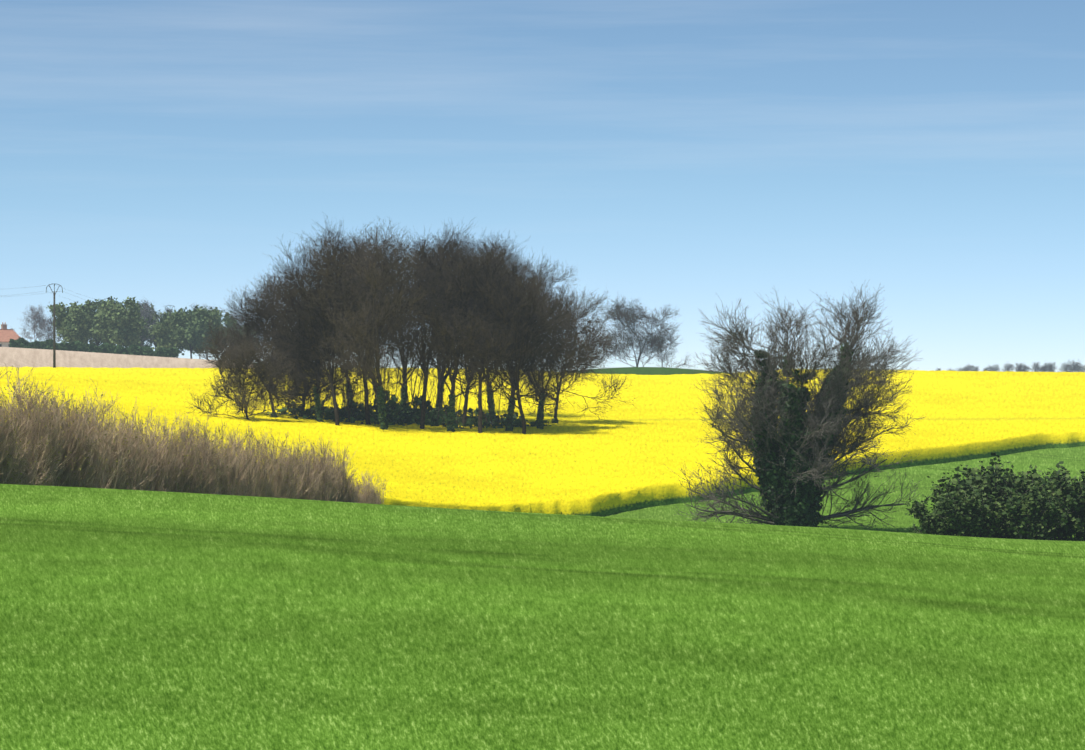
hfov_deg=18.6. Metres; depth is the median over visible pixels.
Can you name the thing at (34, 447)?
hedge shrub
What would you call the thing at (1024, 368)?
tree
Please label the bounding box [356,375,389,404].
copse sapling
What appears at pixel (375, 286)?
copse oak
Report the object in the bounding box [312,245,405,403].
copse oak
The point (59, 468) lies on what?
hedge shrub
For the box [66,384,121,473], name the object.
hedge shrub
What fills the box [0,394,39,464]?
hedge shrub
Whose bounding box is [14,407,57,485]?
hedge shrub
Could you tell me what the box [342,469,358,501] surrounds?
hedge shrub
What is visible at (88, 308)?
leafy tree
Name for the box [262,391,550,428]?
copse undergrowth
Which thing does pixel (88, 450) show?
hedge shrub
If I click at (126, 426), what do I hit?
hedge shrub
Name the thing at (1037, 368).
tree
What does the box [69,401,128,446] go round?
hedge shrub
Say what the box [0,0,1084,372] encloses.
sky
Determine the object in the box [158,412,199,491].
hedge shrub
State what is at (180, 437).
hedge shrub
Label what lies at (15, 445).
hedge shrub
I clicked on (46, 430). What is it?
hedge shrub
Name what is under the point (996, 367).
tree
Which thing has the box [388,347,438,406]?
copse sapling
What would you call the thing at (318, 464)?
hedge shrub
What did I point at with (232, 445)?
hedge shrub
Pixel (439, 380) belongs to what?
copse sapling
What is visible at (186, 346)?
leafy tree
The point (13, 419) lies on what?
hedge shrub
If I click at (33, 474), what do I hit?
hedge shrub
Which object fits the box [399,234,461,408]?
copse oak
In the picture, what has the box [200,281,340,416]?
copse oak
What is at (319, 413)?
copse oak
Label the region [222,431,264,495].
hedge shrub
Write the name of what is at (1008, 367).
tree
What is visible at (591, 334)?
copse oak
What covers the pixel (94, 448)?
hedge shrub
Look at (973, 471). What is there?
bush
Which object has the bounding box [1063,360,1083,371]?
tree
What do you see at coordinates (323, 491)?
hedge shrub
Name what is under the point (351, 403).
copse sapling
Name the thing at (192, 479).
hedge shrub
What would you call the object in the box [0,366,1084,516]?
rapeseed field
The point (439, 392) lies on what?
copse sapling
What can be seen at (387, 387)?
copse sapling
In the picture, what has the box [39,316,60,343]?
bare tree
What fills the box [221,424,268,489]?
hedge shrub
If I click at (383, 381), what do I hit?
copse sapling
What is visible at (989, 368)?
tree
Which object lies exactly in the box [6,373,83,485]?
hedge shrub
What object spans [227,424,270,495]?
hedge shrub
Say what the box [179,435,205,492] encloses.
hedge shrub
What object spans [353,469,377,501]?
hedge shrub
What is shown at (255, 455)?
hedge shrub
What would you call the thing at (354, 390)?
copse sapling
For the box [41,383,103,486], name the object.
hedge shrub
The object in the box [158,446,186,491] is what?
hedge shrub
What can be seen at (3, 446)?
hedge shrub
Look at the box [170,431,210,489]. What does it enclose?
hedge shrub
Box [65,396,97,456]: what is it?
hedge shrub
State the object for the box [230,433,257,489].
hedge shrub
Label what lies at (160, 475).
hedge shrub
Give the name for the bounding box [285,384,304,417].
copse sapling
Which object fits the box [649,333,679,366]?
bare tree
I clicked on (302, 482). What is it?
hedge shrub
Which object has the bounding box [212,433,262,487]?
hedge shrub
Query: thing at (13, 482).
hedge shrub
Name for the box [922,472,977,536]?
bush
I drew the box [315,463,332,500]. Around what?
hedge shrub
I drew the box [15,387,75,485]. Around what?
hedge shrub
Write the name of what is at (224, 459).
hedge shrub
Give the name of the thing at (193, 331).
leafy tree
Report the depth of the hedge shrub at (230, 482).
127.84 m
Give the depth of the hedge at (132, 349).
598.82 m
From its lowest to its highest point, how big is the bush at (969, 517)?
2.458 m
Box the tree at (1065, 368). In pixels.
[1059,363,1073,371]
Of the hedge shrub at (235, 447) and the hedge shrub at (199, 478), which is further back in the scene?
the hedge shrub at (235, 447)
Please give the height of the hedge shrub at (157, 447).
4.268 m
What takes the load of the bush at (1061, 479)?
on the ground
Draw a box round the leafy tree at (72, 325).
[46,302,94,344]
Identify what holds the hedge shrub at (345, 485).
on the ground
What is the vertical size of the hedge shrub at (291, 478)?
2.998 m
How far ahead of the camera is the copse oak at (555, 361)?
249.06 m
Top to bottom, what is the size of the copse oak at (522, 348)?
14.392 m
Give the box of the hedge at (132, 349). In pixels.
[9,337,178,357]
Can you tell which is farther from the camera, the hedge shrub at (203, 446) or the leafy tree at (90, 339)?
the leafy tree at (90, 339)
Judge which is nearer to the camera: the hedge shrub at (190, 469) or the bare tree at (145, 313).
the hedge shrub at (190, 469)
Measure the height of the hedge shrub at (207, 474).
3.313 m
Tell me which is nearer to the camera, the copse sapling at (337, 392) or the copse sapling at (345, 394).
the copse sapling at (345, 394)
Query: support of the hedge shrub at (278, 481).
on the ground
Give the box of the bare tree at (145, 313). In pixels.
[135,298,162,346]
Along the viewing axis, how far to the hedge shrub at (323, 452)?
140.32 m
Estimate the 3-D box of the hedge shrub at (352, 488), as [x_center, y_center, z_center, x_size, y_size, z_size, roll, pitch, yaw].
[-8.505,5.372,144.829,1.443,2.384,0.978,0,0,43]
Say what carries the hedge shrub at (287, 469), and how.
on the ground
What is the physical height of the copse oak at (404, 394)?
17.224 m
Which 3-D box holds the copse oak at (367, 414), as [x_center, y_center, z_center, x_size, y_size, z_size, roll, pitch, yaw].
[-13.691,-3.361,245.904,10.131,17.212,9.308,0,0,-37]
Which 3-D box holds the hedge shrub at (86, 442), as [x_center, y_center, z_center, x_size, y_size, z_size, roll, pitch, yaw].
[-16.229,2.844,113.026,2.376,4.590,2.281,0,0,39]
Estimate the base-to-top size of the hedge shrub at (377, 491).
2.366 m
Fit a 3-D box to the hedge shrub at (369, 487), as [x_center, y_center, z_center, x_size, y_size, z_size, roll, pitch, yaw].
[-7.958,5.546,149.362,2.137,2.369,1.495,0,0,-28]
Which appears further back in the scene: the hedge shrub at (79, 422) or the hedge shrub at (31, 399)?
the hedge shrub at (79, 422)
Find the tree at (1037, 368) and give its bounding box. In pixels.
[1030,362,1041,371]
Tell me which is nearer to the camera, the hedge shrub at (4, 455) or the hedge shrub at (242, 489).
the hedge shrub at (4, 455)
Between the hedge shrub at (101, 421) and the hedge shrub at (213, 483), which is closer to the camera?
the hedge shrub at (101, 421)
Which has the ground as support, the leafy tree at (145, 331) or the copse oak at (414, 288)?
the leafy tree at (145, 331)
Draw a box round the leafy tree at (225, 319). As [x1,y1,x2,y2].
[203,308,251,352]
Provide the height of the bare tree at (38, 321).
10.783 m
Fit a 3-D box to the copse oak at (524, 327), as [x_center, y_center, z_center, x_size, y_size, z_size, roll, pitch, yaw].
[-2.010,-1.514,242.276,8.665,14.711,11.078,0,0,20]
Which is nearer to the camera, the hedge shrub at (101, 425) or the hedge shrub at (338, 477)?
the hedge shrub at (101, 425)
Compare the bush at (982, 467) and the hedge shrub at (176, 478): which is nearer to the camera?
the hedge shrub at (176, 478)
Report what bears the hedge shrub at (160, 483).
on the ground
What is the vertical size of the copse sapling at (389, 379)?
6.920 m
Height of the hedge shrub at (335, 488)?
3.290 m
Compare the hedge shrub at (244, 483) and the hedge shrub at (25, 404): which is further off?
the hedge shrub at (244, 483)
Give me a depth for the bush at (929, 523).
140.92 m
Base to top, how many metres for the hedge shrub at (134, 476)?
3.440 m
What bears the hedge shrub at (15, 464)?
on the ground
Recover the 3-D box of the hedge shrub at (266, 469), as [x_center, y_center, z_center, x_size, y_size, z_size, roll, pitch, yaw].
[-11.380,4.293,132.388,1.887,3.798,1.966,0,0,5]
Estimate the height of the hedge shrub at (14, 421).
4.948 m
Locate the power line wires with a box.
[5,284,173,310]
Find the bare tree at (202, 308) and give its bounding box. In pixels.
[187,304,213,358]
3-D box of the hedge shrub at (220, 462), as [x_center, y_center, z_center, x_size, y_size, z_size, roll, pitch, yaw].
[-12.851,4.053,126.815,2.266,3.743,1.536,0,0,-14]
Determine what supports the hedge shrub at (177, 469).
on the ground
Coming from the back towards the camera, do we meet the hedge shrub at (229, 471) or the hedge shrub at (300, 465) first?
the hedge shrub at (300, 465)
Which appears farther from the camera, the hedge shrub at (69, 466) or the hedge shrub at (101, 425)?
the hedge shrub at (101, 425)
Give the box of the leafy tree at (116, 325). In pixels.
[90,296,144,347]
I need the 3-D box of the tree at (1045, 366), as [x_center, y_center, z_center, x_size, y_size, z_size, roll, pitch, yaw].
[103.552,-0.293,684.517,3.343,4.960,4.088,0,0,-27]
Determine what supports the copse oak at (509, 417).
on the rapeseed field
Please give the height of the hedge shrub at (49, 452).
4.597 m
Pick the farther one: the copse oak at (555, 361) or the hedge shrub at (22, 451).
the copse oak at (555, 361)
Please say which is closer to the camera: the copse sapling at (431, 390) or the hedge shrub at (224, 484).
the hedge shrub at (224, 484)
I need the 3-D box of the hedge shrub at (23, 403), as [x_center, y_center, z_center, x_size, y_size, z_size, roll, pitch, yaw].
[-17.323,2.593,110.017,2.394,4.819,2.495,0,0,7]
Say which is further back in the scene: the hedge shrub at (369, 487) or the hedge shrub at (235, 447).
the hedge shrub at (369, 487)
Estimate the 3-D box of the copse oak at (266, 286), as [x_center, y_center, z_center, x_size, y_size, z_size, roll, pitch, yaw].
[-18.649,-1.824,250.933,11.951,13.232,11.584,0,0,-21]
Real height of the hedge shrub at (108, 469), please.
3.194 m
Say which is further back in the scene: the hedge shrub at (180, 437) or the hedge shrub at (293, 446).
the hedge shrub at (293, 446)
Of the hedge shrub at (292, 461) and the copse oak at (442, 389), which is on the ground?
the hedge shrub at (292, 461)
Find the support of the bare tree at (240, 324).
on the ground
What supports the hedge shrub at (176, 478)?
on the ground
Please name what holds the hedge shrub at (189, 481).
on the ground
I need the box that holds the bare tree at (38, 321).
[17,305,50,341]
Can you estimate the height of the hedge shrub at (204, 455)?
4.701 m
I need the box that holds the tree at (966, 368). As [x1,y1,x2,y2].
[963,364,972,370]
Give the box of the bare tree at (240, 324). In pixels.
[223,311,249,343]
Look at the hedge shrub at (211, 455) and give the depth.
126.10 m
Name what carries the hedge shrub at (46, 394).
on the ground
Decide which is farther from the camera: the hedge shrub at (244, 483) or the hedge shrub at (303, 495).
the hedge shrub at (303, 495)
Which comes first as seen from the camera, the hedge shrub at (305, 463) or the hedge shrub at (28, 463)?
the hedge shrub at (28, 463)
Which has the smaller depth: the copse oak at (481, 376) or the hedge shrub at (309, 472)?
the hedge shrub at (309, 472)
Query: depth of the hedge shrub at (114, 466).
116.06 m
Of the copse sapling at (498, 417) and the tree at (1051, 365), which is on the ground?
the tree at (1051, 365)
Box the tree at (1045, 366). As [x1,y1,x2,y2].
[1040,363,1049,371]
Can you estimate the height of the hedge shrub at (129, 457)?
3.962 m
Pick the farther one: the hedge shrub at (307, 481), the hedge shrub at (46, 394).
the hedge shrub at (307, 481)
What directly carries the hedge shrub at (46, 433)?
on the ground
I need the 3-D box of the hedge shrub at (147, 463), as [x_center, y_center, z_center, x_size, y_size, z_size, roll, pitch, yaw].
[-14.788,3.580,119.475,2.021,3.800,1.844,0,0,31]
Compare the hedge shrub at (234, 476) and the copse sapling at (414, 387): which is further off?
the copse sapling at (414, 387)
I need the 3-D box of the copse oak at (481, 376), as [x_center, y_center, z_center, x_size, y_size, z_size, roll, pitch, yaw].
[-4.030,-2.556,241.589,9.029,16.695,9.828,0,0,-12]
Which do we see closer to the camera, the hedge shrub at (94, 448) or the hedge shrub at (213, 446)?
the hedge shrub at (94, 448)
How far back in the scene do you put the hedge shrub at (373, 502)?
147.46 m
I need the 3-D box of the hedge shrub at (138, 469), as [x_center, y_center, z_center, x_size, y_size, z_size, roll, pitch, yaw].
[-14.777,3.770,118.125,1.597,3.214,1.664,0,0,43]
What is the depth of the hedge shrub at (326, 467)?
141.05 m
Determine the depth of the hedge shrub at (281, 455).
135.62 m
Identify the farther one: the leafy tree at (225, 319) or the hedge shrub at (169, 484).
the leafy tree at (225, 319)
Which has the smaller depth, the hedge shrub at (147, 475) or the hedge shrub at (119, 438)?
the hedge shrub at (119, 438)
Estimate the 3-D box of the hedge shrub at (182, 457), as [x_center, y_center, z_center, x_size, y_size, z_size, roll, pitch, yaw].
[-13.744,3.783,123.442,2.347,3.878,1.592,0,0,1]
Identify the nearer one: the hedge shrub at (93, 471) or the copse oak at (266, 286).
the hedge shrub at (93, 471)
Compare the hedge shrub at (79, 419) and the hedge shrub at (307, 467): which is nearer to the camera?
the hedge shrub at (79, 419)
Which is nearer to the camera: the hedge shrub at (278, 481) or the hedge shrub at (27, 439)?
the hedge shrub at (27, 439)
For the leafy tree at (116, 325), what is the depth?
636.23 m
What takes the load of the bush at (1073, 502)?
on the ground
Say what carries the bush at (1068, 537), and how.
on the ground
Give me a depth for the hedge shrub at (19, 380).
106.95 m
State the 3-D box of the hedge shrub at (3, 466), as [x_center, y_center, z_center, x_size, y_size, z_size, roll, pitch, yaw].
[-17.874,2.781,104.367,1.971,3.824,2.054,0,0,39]
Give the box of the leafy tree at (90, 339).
[58,299,102,345]
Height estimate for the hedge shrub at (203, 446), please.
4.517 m
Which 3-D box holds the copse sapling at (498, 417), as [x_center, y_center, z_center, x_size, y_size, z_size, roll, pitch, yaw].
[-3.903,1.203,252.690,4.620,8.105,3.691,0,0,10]
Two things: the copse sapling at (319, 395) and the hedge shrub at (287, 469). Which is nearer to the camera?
the hedge shrub at (287, 469)
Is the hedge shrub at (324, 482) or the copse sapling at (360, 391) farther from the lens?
the copse sapling at (360, 391)
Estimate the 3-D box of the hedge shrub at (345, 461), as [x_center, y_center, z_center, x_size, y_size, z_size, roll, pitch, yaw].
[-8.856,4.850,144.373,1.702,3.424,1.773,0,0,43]
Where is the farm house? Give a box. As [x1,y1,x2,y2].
[0,322,20,346]
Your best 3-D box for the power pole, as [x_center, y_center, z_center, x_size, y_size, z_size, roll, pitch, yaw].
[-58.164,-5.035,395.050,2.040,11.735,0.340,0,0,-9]
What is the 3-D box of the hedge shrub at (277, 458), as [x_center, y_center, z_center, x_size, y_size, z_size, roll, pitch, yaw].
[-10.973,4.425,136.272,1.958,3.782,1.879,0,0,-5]
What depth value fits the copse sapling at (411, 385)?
261.23 m
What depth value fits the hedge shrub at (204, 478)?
124.12 m
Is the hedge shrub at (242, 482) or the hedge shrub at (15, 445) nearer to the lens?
the hedge shrub at (15, 445)
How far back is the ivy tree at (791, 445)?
148.89 m
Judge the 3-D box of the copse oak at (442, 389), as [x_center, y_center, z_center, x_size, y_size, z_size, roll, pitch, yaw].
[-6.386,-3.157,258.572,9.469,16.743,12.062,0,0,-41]
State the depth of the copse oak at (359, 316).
255.62 m
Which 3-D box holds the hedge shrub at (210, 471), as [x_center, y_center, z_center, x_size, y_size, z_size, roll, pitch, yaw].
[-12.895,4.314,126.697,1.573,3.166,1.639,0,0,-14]
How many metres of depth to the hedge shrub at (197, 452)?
123.87 m
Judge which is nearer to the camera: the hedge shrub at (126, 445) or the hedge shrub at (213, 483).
the hedge shrub at (126, 445)
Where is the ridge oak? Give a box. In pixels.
[596,295,702,369]
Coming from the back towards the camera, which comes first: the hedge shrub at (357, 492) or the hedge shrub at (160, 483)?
the hedge shrub at (357, 492)
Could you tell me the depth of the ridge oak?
557.10 m
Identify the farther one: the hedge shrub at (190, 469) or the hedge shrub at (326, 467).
the hedge shrub at (326, 467)
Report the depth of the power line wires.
426.68 m
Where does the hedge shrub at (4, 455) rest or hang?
on the ground
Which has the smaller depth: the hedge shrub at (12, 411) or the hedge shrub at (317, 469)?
the hedge shrub at (12, 411)
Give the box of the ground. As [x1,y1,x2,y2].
[0,347,1084,749]
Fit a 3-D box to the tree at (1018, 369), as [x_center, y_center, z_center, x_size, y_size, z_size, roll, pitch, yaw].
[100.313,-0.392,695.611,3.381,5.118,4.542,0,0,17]
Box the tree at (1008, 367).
[1002,363,1014,371]
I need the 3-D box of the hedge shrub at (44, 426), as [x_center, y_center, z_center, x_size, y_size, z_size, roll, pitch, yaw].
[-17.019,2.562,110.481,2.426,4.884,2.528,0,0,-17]
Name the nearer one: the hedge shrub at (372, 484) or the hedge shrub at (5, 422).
the hedge shrub at (5, 422)
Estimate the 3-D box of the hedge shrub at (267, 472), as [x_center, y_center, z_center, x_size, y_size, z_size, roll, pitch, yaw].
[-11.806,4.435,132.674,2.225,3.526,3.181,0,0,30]
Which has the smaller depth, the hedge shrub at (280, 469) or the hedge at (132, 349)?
the hedge shrub at (280, 469)
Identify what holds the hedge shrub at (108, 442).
on the ground
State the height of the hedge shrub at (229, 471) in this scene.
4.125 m
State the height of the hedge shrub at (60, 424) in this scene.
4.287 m
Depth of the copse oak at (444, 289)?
240.83 m
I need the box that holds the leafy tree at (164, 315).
[148,309,174,349]
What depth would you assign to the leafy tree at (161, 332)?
636.81 m
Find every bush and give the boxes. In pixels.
[904,494,980,535]
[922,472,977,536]
[935,485,1010,537]
[944,453,1047,538]
[951,467,1061,538]
[955,461,1051,486]
[999,477,1071,539]
[1003,465,1082,539]
[1024,461,1084,539]
[1051,471,1084,539]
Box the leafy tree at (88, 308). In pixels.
[75,296,126,345]
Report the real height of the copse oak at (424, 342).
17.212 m
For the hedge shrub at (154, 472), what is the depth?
120.61 m
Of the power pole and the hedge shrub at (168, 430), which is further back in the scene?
the power pole
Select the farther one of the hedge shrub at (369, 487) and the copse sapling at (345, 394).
the copse sapling at (345, 394)
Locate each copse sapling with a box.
[280,376,307,410]
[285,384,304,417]
[298,368,333,415]
[321,359,361,409]
[328,364,359,419]
[337,370,386,408]
[338,371,376,415]
[340,379,361,421]
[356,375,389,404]
[359,348,400,407]
[359,350,400,401]
[368,346,414,421]
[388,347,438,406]
[397,361,440,406]
[403,368,447,420]
[409,366,437,412]
[428,360,477,423]
[461,365,507,424]
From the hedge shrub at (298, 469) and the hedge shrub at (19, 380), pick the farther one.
the hedge shrub at (298, 469)
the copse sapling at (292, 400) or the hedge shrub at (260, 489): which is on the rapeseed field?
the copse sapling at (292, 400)
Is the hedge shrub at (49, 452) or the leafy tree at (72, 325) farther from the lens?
the leafy tree at (72, 325)
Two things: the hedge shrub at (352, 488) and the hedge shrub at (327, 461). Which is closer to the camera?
the hedge shrub at (327, 461)
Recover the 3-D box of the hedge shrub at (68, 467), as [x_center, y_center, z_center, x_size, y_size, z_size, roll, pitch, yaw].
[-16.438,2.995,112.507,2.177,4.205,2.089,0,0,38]
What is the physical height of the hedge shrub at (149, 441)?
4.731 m
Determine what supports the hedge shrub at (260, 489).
on the ground
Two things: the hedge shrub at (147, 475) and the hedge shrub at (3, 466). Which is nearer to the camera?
the hedge shrub at (3, 466)
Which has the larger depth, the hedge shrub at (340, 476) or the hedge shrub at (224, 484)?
the hedge shrub at (340, 476)
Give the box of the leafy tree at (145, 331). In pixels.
[120,301,159,348]
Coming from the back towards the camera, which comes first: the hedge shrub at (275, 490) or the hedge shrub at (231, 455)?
the hedge shrub at (275, 490)
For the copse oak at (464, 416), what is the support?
on the rapeseed field
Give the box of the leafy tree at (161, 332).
[148,316,191,355]
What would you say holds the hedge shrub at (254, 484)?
on the ground
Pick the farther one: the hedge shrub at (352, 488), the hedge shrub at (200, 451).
the hedge shrub at (352, 488)
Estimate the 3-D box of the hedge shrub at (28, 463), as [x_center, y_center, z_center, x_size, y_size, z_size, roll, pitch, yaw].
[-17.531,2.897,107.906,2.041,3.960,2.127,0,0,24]
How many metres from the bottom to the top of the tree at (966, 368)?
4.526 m
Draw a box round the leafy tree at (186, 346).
[184,307,224,359]
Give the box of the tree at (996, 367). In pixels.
[992,364,1001,371]
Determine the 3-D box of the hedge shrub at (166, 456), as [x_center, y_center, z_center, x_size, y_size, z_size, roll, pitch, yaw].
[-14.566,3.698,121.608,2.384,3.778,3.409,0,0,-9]
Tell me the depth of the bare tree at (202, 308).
659.02 m
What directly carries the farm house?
on the ground
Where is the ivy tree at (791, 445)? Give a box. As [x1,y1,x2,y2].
[664,280,924,530]
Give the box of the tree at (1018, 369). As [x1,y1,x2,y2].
[1015,362,1024,371]
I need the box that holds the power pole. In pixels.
[46,284,62,367]
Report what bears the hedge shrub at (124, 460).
on the ground
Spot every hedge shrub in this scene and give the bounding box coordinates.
[0,360,33,438]
[0,383,50,479]
[0,388,36,484]
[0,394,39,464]
[0,396,30,482]
[0,397,11,468]
[0,397,25,469]
[0,397,36,481]
[0,406,27,483]
[0,407,19,482]
[0,449,10,480]
[1,381,65,476]
[1,409,40,484]
[1,416,27,484]
[5,378,49,442]
[5,399,37,483]
[5,408,27,483]
[5,428,53,484]
[5,431,25,483]
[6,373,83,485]
[9,376,55,457]
[9,392,71,485]
[12,423,43,484]
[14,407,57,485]
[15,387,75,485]
[16,423,63,485]
[18,415,52,484]
[21,397,71,478]
[22,392,65,485]
[23,396,66,485]
[26,385,87,484]
[28,385,61,465]
[36,393,101,486]
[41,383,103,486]
[41,418,79,485]
[46,404,90,486]
[47,397,100,486]
[52,431,71,485]
[55,394,118,487]
[55,408,128,487]
[58,434,84,486]
[61,391,95,484]
[63,382,126,488]
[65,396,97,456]
[65,398,104,436]
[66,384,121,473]
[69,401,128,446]
[80,413,151,489]
[80,445,102,487]
[90,420,137,479]
[92,429,162,489]
[95,437,123,488]
[95,442,143,489]
[96,416,187,488]
[96,429,130,488]
[97,408,149,475]
[100,414,132,487]
[103,407,152,477]
[105,418,152,490]
[110,433,134,488]
[114,399,167,490]
[117,419,169,490]
[118,413,199,475]
[125,440,147,489]
[126,425,165,490]
[133,448,156,490]
[134,425,178,490]
[141,426,188,492]
[142,412,182,490]
[142,453,164,487]
[143,439,169,491]
[149,448,175,490]
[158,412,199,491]
[158,429,218,480]
[158,431,202,491]
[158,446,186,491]
[159,416,181,472]
[162,436,214,492]
[162,442,178,491]
[168,464,187,491]
[169,410,220,488]
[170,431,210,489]
[172,423,221,491]
[172,433,206,492]
[174,412,227,493]
[174,464,197,491]
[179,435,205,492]
[179,457,225,493]
[183,416,244,494]
[187,458,211,492]
[192,441,219,493]
[197,425,225,494]
[199,431,219,492]
[199,436,234,493]
[200,425,240,493]
[202,445,229,494]
[203,463,222,494]
[206,429,255,495]
[206,449,221,493]
[212,426,253,474]
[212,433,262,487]
[215,438,258,495]
[215,462,232,494]
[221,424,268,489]
[221,466,242,495]
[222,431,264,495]
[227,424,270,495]
[228,466,249,495]
[229,461,242,492]
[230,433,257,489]
[232,439,265,491]
[232,466,253,495]
[236,457,257,492]
[241,461,266,496]
[246,436,276,496]
[250,426,300,498]
[250,431,301,497]
[250,456,278,496]
[251,447,283,497]
[252,438,300,495]
[252,439,295,496]
[253,441,321,498]
[254,445,286,490]
[257,456,290,497]
[259,441,295,498]
[261,465,279,496]
[263,455,294,497]
[269,460,302,497]
[271,431,315,491]
[276,455,302,498]
[278,451,314,499]
[281,439,322,498]
[281,443,324,499]
[284,447,313,496]
[285,443,319,497]
[286,449,307,498]
[288,462,345,500]
[294,453,312,494]
[297,475,315,499]
[299,452,320,494]
[300,472,322,499]
[303,446,342,500]
[307,438,341,500]
[309,452,338,500]
[309,460,347,501]
[310,434,337,500]
[310,439,338,497]
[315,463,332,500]
[325,455,346,501]
[327,444,356,502]
[330,451,355,483]
[331,453,350,501]
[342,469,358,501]
[344,472,359,501]
[349,482,374,503]
[352,475,391,503]
[352,480,364,502]
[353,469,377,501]
[353,472,392,500]
[361,469,383,503]
[361,473,385,503]
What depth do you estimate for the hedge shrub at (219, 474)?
127.22 m
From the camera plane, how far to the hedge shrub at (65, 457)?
112.21 m
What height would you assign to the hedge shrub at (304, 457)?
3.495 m
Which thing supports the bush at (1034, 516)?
on the ground
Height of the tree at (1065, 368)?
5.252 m
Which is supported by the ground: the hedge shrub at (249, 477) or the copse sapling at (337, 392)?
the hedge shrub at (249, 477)
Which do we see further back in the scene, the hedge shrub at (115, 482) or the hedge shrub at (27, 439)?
the hedge shrub at (115, 482)
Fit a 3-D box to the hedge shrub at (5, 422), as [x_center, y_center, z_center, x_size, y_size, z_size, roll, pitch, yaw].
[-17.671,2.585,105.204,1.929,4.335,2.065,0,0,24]
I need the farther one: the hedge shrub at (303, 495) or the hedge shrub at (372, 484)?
the hedge shrub at (372, 484)
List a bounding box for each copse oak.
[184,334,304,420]
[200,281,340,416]
[234,267,369,416]
[250,251,389,421]
[252,330,350,409]
[262,235,413,425]
[280,218,438,429]
[296,216,437,424]
[302,225,405,412]
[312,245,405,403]
[339,224,455,410]
[364,217,490,428]
[384,229,526,431]
[398,235,536,426]
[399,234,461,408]
[407,228,508,407]
[429,239,522,417]
[436,231,540,432]
[449,258,573,433]
[457,240,572,430]
[459,255,609,428]
[500,262,551,392]
[504,284,635,423]
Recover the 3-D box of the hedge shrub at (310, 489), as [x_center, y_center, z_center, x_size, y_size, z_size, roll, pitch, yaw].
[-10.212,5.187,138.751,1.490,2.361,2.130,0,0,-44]
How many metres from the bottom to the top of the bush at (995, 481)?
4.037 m
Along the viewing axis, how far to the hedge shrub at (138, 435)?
117.74 m
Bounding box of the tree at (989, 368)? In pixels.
[983,365,993,370]
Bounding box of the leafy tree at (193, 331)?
[167,305,223,358]
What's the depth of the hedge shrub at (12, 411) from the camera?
106.39 m
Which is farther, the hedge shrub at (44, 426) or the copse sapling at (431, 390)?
the copse sapling at (431, 390)
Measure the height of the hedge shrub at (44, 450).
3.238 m
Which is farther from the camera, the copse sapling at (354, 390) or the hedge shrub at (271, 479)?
the copse sapling at (354, 390)
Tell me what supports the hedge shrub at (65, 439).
on the ground
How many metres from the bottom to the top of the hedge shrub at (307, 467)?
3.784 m
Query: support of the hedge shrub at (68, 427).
on the ground
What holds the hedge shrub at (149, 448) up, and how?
on the ground
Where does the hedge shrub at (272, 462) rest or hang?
on the ground
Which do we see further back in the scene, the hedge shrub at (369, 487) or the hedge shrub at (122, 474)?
the hedge shrub at (369, 487)
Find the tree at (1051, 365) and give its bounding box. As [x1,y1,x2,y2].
[1044,362,1056,371]
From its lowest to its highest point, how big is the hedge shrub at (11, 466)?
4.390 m
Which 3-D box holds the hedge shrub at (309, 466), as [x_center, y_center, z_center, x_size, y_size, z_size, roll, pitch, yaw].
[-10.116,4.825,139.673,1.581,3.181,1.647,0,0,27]
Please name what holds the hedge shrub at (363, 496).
on the ground
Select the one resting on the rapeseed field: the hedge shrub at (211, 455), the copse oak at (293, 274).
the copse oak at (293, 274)
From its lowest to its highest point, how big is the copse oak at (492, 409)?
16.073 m
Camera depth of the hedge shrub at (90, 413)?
116.65 m
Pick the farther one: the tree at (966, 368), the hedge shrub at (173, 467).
the tree at (966, 368)
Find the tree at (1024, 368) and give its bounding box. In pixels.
[1020,364,1029,371]
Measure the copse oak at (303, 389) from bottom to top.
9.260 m
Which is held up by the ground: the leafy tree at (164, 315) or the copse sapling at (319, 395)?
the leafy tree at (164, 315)
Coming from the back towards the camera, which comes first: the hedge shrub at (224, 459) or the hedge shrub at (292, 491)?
the hedge shrub at (292, 491)

